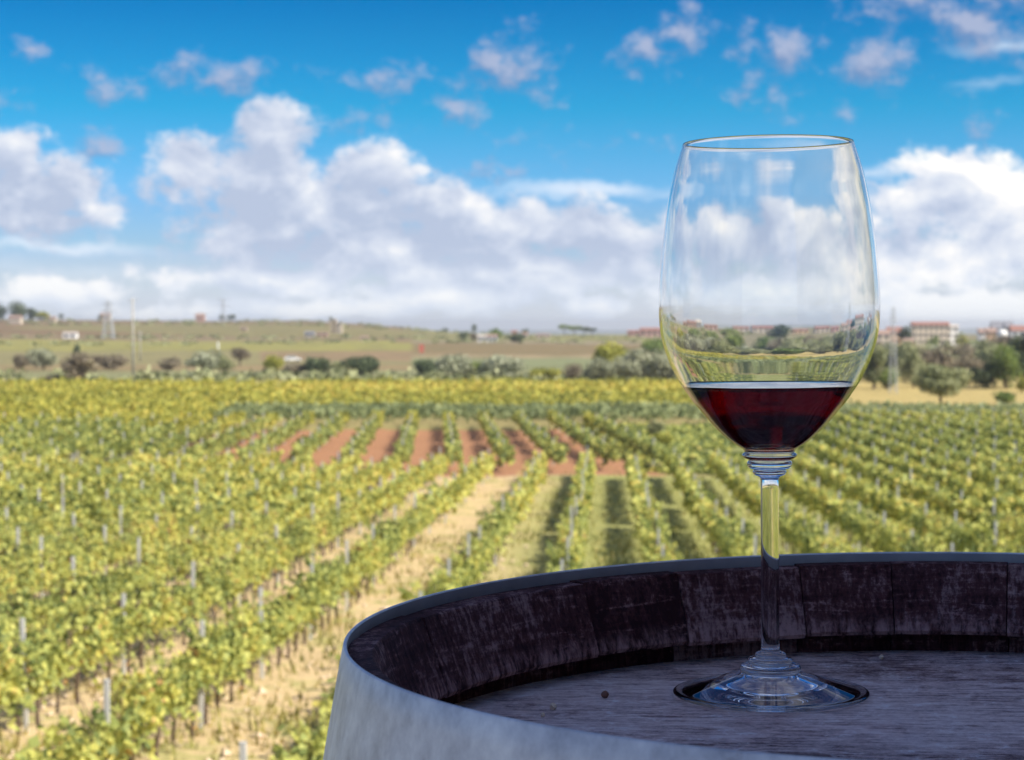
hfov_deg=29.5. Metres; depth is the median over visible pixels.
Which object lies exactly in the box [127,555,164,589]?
grapevine
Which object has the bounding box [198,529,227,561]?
grapevine
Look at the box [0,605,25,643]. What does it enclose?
grapevine
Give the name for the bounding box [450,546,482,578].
grapevine
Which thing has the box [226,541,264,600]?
grapevine
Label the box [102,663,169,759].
grapevine
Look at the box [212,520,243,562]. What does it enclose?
grapevine
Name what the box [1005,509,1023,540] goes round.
grapevine
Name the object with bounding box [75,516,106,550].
grapevine
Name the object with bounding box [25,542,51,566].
grapevine
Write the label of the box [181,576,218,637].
grapevine
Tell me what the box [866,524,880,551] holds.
grapevine
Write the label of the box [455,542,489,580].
grapevine
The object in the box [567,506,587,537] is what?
grapevine
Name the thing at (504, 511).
grapevine
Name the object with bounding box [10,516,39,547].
grapevine
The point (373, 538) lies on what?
trellis post
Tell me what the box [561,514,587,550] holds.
grapevine
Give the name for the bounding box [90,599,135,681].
grapevine
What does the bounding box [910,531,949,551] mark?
grapevine
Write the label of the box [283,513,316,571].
grapevine
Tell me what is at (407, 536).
grapevine
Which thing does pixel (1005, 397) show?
shrub
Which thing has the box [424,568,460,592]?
grapevine
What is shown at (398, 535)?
grapevine
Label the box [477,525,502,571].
grapevine
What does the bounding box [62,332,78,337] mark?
shed
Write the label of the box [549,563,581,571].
grapevine
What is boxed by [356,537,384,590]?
grapevine
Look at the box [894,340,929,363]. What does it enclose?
tree
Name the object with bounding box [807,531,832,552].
grapevine
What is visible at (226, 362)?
bush
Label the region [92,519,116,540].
grapevine
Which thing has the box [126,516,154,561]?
grapevine
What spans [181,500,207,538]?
grapevine
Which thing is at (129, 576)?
grapevine
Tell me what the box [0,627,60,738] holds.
grapevine
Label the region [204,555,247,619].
grapevine
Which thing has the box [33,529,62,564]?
grapevine
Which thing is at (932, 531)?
grapevine
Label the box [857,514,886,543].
grapevine
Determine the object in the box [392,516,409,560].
grapevine
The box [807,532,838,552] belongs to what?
grapevine
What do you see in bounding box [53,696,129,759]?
grapevine
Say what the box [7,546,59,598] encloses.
grapevine
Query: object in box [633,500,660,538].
grapevine
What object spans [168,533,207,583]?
grapevine
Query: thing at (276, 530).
trellis post
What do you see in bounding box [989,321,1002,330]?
house
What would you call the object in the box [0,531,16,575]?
grapevine
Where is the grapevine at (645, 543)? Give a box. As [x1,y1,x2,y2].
[642,526,666,556]
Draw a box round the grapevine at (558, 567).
[547,555,582,571]
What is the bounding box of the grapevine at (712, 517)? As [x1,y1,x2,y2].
[709,514,735,554]
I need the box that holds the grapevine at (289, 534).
[273,521,305,579]
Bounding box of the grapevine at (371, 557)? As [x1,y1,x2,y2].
[348,542,376,598]
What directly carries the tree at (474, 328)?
on the ground at (400, 354)
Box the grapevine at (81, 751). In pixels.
[35,722,108,759]
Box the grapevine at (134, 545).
[115,523,147,565]
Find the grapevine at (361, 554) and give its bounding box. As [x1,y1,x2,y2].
[338,539,377,602]
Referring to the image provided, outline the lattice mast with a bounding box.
[888,307,897,393]
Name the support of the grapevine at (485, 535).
on the ground at (400, 354)
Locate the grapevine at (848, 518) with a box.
[841,500,870,546]
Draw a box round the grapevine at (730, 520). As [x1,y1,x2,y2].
[712,508,741,553]
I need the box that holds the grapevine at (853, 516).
[851,513,875,545]
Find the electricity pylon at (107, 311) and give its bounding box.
[100,301,116,338]
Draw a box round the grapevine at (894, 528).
[879,522,912,551]
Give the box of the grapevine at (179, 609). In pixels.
[145,574,195,652]
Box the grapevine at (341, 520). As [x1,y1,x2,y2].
[329,512,345,549]
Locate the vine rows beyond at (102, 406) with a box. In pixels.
[0,376,1023,759]
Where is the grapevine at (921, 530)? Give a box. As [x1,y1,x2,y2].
[915,510,940,549]
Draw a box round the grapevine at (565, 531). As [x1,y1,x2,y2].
[555,523,585,567]
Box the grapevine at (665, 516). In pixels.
[641,513,666,552]
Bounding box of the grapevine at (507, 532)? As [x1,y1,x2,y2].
[485,512,509,556]
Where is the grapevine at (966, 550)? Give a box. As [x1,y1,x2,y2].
[935,546,973,551]
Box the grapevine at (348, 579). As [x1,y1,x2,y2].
[319,550,356,618]
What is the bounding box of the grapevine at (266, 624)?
[239,607,278,682]
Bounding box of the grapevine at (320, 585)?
[294,572,335,634]
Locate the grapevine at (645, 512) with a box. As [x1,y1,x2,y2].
[637,502,663,550]
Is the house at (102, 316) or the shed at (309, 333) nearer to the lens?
the shed at (309, 333)
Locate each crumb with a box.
[550,703,556,709]
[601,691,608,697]
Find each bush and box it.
[12,354,33,367]
[25,346,58,369]
[90,354,131,369]
[157,356,183,369]
[184,348,223,370]
[218,355,236,371]
[262,354,284,369]
[283,362,304,372]
[301,356,330,372]
[327,361,350,372]
[339,355,379,374]
[412,358,442,373]
[434,353,473,374]
[459,331,469,339]
[467,333,477,340]
[468,361,485,373]
[476,354,526,376]
[505,333,523,341]
[528,368,562,379]
[560,362,582,378]
[582,357,616,379]
[611,348,658,378]
[645,349,675,379]
[876,364,899,388]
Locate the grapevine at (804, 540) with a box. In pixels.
[794,519,829,553]
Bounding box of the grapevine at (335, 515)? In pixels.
[317,506,342,552]
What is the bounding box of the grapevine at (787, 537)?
[784,519,798,553]
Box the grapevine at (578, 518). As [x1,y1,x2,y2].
[562,506,588,534]
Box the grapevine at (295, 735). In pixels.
[288,699,331,757]
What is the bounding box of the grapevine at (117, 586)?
[97,564,129,608]
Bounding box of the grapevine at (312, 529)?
[295,517,320,565]
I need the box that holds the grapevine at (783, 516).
[779,508,800,552]
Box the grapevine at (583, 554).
[558,533,585,563]
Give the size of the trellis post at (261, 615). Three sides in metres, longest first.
1.783 x 0.058 x 0.058 m
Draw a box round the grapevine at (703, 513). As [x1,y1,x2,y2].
[700,503,729,546]
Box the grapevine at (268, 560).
[243,539,277,598]
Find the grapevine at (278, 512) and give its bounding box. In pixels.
[263,504,285,536]
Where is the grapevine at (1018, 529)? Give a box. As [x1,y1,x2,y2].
[1013,514,1023,549]
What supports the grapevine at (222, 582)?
on the ground at (400, 354)
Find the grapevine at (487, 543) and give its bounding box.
[466,531,493,565]
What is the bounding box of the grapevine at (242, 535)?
[225,523,246,557]
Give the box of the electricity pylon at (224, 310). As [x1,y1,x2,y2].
[219,299,227,321]
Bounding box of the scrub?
[0,317,660,382]
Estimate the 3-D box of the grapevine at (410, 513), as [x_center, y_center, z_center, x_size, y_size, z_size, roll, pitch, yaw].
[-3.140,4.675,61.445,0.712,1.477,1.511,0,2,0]
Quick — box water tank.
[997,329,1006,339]
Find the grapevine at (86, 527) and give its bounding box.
[64,517,98,546]
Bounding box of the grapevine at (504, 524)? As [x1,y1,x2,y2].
[483,504,509,558]
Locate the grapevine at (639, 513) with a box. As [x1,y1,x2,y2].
[632,504,660,536]
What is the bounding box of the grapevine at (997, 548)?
[991,533,1021,552]
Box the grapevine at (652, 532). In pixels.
[643,527,669,558]
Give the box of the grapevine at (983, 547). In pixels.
[980,532,1015,551]
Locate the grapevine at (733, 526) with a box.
[715,518,750,556]
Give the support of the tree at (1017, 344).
on the ground at (400, 354)
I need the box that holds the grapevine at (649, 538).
[643,529,669,561]
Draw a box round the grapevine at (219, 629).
[190,607,247,712]
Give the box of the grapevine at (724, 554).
[719,533,745,556]
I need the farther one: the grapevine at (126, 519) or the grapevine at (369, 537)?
the grapevine at (126, 519)
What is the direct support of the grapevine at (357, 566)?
on the ground at (400, 354)
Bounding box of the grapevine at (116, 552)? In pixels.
[91,531,127,569]
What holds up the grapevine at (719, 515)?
on the ground at (400, 354)
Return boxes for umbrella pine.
[558,324,570,334]
[566,326,581,334]
[580,327,592,331]
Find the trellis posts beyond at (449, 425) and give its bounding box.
[0,404,1021,465]
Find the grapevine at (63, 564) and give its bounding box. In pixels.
[34,548,69,592]
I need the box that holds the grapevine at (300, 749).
[270,721,326,759]
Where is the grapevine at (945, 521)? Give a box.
[936,517,966,551]
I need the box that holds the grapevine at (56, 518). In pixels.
[40,508,72,535]
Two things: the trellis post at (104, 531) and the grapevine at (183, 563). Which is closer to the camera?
the grapevine at (183, 563)
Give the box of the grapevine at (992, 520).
[982,511,1008,538]
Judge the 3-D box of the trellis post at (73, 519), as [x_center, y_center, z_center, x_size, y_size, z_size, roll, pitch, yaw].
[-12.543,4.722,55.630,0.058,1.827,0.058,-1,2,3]
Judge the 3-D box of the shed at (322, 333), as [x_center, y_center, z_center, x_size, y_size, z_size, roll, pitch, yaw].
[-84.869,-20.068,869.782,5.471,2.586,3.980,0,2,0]
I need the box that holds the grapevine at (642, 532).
[639,519,669,549]
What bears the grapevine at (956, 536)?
on the ground at (400, 354)
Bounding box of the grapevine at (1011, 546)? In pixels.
[999,538,1023,552]
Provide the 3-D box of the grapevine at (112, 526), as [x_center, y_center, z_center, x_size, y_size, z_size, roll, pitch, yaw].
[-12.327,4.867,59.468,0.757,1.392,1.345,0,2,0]
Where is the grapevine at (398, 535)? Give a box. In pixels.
[374,517,402,570]
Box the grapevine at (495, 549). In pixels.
[474,529,499,575]
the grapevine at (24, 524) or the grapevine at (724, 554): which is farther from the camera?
the grapevine at (24, 524)
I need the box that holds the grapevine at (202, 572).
[186,558,227,620]
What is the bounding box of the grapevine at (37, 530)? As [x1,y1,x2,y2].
[24,516,46,543]
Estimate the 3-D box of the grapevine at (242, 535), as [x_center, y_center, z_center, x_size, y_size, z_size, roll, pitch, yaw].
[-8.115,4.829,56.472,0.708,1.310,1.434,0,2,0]
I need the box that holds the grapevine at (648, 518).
[639,515,663,555]
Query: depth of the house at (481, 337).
738.35 m
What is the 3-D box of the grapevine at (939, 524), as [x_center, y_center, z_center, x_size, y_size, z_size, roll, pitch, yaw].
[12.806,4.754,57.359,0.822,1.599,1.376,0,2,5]
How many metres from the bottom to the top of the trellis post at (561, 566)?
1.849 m
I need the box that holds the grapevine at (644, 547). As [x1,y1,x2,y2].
[642,537,671,561]
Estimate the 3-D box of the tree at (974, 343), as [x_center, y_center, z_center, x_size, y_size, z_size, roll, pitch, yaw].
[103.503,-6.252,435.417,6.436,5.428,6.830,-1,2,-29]
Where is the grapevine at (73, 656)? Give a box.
[28,630,89,713]
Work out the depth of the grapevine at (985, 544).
50.76 m
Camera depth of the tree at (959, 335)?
639.49 m
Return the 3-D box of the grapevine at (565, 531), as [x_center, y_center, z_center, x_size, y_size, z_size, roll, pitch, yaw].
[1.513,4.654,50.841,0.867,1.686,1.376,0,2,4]
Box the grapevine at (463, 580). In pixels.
[434,554,472,588]
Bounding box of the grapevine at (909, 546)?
[896,532,932,551]
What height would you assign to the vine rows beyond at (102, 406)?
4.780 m
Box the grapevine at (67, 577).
[43,566,89,639]
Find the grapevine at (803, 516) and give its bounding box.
[789,508,818,553]
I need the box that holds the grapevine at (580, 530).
[558,524,583,549]
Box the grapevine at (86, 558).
[59,542,94,594]
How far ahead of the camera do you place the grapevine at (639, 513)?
60.76 m
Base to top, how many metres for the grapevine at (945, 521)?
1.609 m
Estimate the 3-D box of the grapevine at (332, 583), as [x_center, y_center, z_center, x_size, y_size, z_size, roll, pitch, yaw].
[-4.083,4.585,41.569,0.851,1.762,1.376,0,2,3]
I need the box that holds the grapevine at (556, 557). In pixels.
[545,540,580,570]
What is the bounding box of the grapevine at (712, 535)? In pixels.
[708,522,720,556]
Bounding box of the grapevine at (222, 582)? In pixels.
[196,559,234,622]
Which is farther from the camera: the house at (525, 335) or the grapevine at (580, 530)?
the house at (525, 335)
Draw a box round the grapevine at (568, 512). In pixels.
[566,505,587,537]
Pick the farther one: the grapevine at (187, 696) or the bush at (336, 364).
the bush at (336, 364)
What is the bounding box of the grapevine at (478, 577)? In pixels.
[458,543,485,584]
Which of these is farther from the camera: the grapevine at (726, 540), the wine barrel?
the grapevine at (726, 540)
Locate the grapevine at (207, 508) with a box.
[188,498,219,539]
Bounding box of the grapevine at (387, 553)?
[380,536,394,579]
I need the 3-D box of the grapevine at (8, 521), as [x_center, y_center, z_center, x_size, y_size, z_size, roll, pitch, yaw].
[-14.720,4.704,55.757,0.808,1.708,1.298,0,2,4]
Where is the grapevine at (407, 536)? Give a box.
[390,517,413,558]
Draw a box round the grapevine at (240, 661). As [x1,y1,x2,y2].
[213,623,260,702]
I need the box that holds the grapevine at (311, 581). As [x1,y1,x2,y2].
[282,563,327,642]
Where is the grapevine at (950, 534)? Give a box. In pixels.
[942,523,960,551]
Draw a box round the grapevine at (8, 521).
[0,516,14,551]
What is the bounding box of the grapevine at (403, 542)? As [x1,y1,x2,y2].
[384,521,409,566]
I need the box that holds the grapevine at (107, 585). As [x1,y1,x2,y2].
[77,562,114,609]
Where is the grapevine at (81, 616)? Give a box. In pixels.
[51,596,107,703]
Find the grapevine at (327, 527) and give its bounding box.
[303,510,334,559]
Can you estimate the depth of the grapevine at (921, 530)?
60.74 m
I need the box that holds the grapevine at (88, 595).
[58,573,95,615]
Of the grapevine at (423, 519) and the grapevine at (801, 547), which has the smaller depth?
the grapevine at (801, 547)
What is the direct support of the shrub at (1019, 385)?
on the ground at (400, 354)
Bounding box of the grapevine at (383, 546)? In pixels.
[362,528,390,584]
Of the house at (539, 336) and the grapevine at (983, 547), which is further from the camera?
the house at (539, 336)
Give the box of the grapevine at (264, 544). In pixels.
[250,531,284,590]
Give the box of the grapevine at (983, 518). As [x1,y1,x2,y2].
[975,507,1002,533]
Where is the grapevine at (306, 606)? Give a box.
[277,577,318,650]
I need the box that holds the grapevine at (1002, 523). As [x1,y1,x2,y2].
[991,515,1013,547]
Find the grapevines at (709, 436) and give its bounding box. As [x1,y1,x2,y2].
[578,420,752,474]
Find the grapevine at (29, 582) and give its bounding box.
[0,558,37,597]
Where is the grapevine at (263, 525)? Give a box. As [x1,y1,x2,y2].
[250,514,267,545]
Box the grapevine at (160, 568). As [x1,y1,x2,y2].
[131,543,174,581]
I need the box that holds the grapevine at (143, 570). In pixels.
[113,554,154,609]
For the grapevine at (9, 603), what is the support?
on the ground at (400, 354)
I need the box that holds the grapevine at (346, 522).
[339,510,351,546]
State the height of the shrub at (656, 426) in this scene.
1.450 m
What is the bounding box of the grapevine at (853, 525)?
[849,508,872,548]
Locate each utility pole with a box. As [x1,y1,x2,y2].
[132,298,136,375]
[137,331,140,361]
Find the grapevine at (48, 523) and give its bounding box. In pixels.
[30,515,60,535]
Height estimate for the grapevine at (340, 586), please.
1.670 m
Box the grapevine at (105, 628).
[66,595,129,693]
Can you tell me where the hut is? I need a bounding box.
[240,327,247,330]
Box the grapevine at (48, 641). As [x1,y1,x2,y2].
[9,616,71,725]
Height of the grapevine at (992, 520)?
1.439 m
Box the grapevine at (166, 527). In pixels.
[150,518,174,547]
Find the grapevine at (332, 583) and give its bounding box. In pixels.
[304,551,343,629]
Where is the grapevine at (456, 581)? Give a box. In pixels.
[432,565,464,589]
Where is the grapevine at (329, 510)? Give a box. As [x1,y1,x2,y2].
[310,504,338,556]
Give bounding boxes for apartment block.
[910,322,949,345]
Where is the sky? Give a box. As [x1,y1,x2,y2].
[0,0,1023,329]
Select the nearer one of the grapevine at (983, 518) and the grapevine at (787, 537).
the grapevine at (787, 537)
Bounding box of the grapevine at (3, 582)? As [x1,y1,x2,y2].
[0,574,12,601]
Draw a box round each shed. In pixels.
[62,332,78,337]
[304,331,314,336]
[316,332,328,335]
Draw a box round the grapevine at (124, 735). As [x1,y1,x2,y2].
[74,683,151,759]
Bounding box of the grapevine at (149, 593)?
[119,573,167,667]
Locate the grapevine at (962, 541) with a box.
[954,520,989,551]
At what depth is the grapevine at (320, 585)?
40.41 m
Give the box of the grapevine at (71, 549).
[43,534,89,600]
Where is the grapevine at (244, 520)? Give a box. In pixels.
[223,509,257,545]
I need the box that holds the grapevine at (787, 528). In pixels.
[779,510,799,553]
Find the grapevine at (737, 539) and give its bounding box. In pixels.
[722,523,753,556]
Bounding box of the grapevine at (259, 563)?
[247,546,271,603]
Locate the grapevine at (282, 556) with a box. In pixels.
[267,536,292,589]
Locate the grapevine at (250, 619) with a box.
[215,591,273,692]
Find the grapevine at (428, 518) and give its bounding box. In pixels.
[412,508,430,541]
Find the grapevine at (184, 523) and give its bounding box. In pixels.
[165,507,190,540]
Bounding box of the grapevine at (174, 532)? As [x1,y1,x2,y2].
[151,505,186,547]
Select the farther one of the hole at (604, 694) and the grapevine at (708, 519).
the grapevine at (708, 519)
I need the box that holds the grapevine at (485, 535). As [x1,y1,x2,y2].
[469,530,495,579]
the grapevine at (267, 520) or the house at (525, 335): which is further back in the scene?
the house at (525, 335)
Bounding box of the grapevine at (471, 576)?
[450,551,479,584]
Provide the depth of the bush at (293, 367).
344.23 m
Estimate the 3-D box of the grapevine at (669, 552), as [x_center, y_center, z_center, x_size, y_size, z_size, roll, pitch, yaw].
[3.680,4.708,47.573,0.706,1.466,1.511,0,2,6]
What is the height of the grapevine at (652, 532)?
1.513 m
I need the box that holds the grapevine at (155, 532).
[133,513,169,560]
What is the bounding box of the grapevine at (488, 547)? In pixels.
[465,529,494,583]
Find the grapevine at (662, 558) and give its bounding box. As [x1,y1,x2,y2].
[649,551,682,561]
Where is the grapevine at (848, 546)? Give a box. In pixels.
[824,534,858,552]
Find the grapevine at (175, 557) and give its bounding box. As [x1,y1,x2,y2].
[148,536,182,588]
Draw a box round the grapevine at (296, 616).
[251,584,302,665]
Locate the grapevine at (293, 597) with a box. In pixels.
[266,585,312,657]
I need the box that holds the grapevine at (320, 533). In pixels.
[294,505,330,562]
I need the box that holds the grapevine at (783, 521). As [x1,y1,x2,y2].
[779,517,792,553]
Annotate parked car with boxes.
[284,356,300,361]
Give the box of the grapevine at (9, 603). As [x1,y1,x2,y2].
[0,586,34,654]
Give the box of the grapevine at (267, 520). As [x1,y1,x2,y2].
[250,505,273,542]
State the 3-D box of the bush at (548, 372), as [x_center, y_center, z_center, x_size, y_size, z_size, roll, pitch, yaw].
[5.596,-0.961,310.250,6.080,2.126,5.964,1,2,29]
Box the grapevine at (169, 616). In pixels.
[139,585,181,658]
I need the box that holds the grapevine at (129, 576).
[104,557,142,606]
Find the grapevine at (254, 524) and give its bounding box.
[233,509,265,545]
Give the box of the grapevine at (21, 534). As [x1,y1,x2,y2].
[0,525,27,554]
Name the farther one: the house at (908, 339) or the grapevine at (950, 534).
the house at (908, 339)
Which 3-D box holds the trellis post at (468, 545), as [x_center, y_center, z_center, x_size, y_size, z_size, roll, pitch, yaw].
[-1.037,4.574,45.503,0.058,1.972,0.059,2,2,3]
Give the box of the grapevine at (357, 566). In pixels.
[334,546,368,607]
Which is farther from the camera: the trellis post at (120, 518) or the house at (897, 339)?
the house at (897, 339)
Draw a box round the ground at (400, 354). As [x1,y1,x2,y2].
[0,320,1023,759]
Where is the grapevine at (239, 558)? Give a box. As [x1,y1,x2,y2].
[210,545,255,603]
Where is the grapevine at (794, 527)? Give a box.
[787,518,814,553]
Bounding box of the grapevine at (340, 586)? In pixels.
[307,552,350,624]
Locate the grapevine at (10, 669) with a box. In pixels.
[0,642,32,732]
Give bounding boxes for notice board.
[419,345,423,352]
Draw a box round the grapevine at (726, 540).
[722,530,752,555]
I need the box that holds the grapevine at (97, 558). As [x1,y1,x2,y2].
[72,536,107,573]
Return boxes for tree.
[0,301,8,321]
[7,299,26,318]
[24,308,38,321]
[35,311,49,321]
[72,345,79,352]
[230,347,251,365]
[471,323,476,331]
[489,328,503,338]
[591,341,629,363]
[640,339,664,353]
[862,343,886,388]
[875,342,897,348]
[882,352,900,369]
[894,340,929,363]
[897,346,926,387]
[899,325,911,341]
[909,363,972,403]
[917,345,956,367]
[921,343,941,353]
[927,335,940,346]
[930,347,954,354]
[941,339,953,347]
[949,342,975,364]
[950,355,984,385]
[954,332,967,345]
[960,341,978,361]
[967,362,999,388]
[972,338,992,361]
[975,342,1004,363]
[985,334,1015,347]
[988,343,1023,388]
[1006,334,1023,379]
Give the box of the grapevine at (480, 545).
[460,535,492,583]
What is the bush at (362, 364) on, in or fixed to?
on the ground at (400, 354)
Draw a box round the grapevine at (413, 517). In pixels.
[398,509,423,551]
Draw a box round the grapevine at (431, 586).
[414,580,453,597]
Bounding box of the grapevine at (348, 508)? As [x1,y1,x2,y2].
[330,497,356,543]
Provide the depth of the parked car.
467.14 m
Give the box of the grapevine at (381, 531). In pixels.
[365,515,397,575]
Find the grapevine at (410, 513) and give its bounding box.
[401,504,424,548]
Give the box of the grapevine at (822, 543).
[815,535,841,552]
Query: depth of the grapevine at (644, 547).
49.79 m
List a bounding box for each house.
[8,315,22,323]
[47,316,56,321]
[101,313,110,320]
[195,313,205,320]
[335,323,342,332]
[360,336,368,340]
[477,335,486,341]
[486,334,497,341]
[521,332,527,338]
[536,334,549,338]
[627,330,639,335]
[639,328,660,336]
[877,330,890,343]
[886,327,902,344]
[902,338,914,347]
[949,325,958,344]
[976,329,984,342]
[985,328,996,339]
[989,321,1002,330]
[1003,321,1013,335]
[1007,325,1023,339]
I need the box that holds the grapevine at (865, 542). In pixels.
[853,506,882,547]
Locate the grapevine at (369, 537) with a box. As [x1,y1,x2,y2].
[354,531,388,589]
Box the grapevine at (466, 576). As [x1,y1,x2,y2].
[441,560,469,579]
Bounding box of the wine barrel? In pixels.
[323,552,1023,759]
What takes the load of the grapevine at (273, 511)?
on the ground at (400, 354)
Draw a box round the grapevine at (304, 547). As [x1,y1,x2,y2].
[282,529,309,575]
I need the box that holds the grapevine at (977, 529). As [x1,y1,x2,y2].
[966,519,1001,551]
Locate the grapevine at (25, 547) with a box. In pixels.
[6,534,36,559]
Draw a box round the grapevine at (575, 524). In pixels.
[560,516,584,540]
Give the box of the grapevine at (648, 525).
[640,513,668,551]
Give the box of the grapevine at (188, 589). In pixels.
[163,577,208,645]
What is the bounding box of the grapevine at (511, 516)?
[487,504,513,552]
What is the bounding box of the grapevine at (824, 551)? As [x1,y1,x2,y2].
[822,545,842,552]
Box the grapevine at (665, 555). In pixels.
[645,548,676,561]
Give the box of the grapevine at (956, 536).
[949,516,983,551]
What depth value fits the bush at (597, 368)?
283.37 m
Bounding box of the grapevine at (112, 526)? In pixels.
[98,515,122,544]
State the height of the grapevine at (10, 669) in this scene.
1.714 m
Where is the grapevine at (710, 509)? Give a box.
[702,501,727,552]
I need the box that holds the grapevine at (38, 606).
[19,583,60,637]
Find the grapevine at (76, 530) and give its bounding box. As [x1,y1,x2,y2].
[54,520,89,550]
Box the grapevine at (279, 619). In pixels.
[240,594,292,674]
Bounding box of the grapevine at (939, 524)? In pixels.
[930,512,961,551]
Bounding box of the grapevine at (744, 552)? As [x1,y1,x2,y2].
[731,542,759,555]
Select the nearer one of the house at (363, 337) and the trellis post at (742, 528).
the trellis post at (742, 528)
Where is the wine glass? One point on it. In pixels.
(769, 303)
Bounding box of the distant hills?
[434,328,984,334]
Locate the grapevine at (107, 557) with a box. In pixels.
[85,535,113,574]
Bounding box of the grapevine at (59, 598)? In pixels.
[31,590,69,633]
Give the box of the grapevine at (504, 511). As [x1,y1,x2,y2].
[493,501,515,543]
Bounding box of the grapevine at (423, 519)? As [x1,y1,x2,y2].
[402,501,429,543]
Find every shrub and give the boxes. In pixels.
[39,375,61,380]
[59,351,98,379]
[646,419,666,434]
[650,432,673,444]
[992,391,1016,403]
[1015,374,1023,392]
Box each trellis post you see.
[5,507,7,552]
[16,527,18,585]
[20,618,28,731]
[39,536,43,600]
[61,474,63,494]
[62,496,63,523]
[71,556,74,632]
[72,513,74,538]
[103,525,106,573]
[104,679,109,759]
[119,505,121,533]
[121,593,125,679]
[137,537,139,604]
[191,562,194,617]
[195,479,197,500]
[196,502,198,542]
[199,620,204,729]
[237,544,239,606]
[239,741,246,759]
[259,587,263,678]
[265,502,266,541]
[275,525,278,586]
[309,564,313,639]
[312,504,313,562]
[337,492,338,547]
[345,540,347,610]
[358,490,360,534]
[372,523,373,585]
[394,505,395,557]
[413,492,415,546]
[447,559,450,575]
[467,533,469,556]
[502,495,503,548]
[560,559,563,570]
[566,536,569,568]
[570,506,572,523]
[570,524,572,544]
[575,496,576,515]
[657,528,659,544]
[741,519,743,533]
[753,535,756,555]
[785,501,786,551]
[817,477,819,523]
[825,522,827,547]
[837,490,839,535]
[858,503,859,551]
[954,511,956,550]
[993,498,994,524]
[994,521,996,546]
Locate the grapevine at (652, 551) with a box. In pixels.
[645,541,675,560]
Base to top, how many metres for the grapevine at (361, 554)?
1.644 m
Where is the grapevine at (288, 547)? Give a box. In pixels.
[271,537,298,584]
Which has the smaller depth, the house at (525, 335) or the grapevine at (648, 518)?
the grapevine at (648, 518)
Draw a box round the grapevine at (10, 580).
[0,561,30,612]
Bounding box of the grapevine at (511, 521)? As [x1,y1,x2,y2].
[503,515,514,549]
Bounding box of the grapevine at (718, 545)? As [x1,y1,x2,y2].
[716,533,724,556]
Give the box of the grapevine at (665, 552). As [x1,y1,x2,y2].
[644,545,680,561]
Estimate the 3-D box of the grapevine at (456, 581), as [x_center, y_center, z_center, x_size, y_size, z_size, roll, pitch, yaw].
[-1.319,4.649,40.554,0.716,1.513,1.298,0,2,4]
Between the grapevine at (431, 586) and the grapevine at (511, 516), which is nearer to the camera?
the grapevine at (431, 586)
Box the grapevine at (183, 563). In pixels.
[166,542,194,585]
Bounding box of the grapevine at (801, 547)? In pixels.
[795,521,821,553]
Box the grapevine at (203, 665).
[159,635,228,737]
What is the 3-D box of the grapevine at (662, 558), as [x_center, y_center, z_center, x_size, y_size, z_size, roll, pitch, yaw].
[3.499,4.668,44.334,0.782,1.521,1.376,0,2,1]
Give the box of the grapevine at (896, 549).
[890,530,923,551]
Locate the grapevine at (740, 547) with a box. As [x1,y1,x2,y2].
[730,539,760,553]
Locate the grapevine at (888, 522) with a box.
[873,518,905,551]
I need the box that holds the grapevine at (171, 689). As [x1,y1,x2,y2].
[130,659,188,758]
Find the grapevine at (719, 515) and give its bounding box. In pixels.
[709,510,739,548]
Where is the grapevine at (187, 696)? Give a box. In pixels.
[145,650,203,750]
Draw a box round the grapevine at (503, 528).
[479,510,506,562]
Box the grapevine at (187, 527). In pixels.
[172,517,196,554]
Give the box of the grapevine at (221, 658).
[182,614,237,724]
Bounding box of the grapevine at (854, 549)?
[840,544,870,552]
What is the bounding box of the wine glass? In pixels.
[658,134,879,712]
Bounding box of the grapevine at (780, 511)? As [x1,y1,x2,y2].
[779,505,797,549]
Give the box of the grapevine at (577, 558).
[549,540,583,567]
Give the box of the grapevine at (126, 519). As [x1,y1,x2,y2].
[113,509,138,541]
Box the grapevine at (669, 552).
[648,542,676,556]
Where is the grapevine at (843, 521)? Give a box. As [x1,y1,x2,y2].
[837,505,862,542]
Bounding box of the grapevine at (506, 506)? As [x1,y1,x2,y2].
[490,495,517,541]
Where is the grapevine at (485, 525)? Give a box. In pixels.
[476,511,504,567]
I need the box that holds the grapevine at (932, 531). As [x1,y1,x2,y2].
[928,521,946,547]
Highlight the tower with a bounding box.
[330,319,336,332]
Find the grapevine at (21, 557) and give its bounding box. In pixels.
[2,541,27,572]
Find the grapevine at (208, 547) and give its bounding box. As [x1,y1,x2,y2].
[194,535,218,570]
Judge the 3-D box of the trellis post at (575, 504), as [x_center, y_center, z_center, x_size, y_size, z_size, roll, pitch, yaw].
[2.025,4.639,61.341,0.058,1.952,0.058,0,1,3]
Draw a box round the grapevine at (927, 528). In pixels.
[918,509,944,541]
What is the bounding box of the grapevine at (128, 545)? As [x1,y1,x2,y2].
[108,534,135,559]
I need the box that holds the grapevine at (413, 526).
[396,510,419,555]
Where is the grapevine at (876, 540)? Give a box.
[870,528,893,551]
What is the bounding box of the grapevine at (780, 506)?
[779,501,794,546]
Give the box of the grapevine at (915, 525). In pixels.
[909,502,935,540]
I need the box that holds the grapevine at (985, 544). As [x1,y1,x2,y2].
[974,536,1005,551]
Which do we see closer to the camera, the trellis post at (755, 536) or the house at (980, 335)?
the trellis post at (755, 536)
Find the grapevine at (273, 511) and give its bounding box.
[261,506,278,537]
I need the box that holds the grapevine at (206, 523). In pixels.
[186,504,213,537]
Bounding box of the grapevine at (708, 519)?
[704,508,720,555]
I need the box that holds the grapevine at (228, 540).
[200,523,237,556]
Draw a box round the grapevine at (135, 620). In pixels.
[104,591,155,674]
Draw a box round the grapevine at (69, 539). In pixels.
[46,524,76,555]
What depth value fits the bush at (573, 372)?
290.50 m

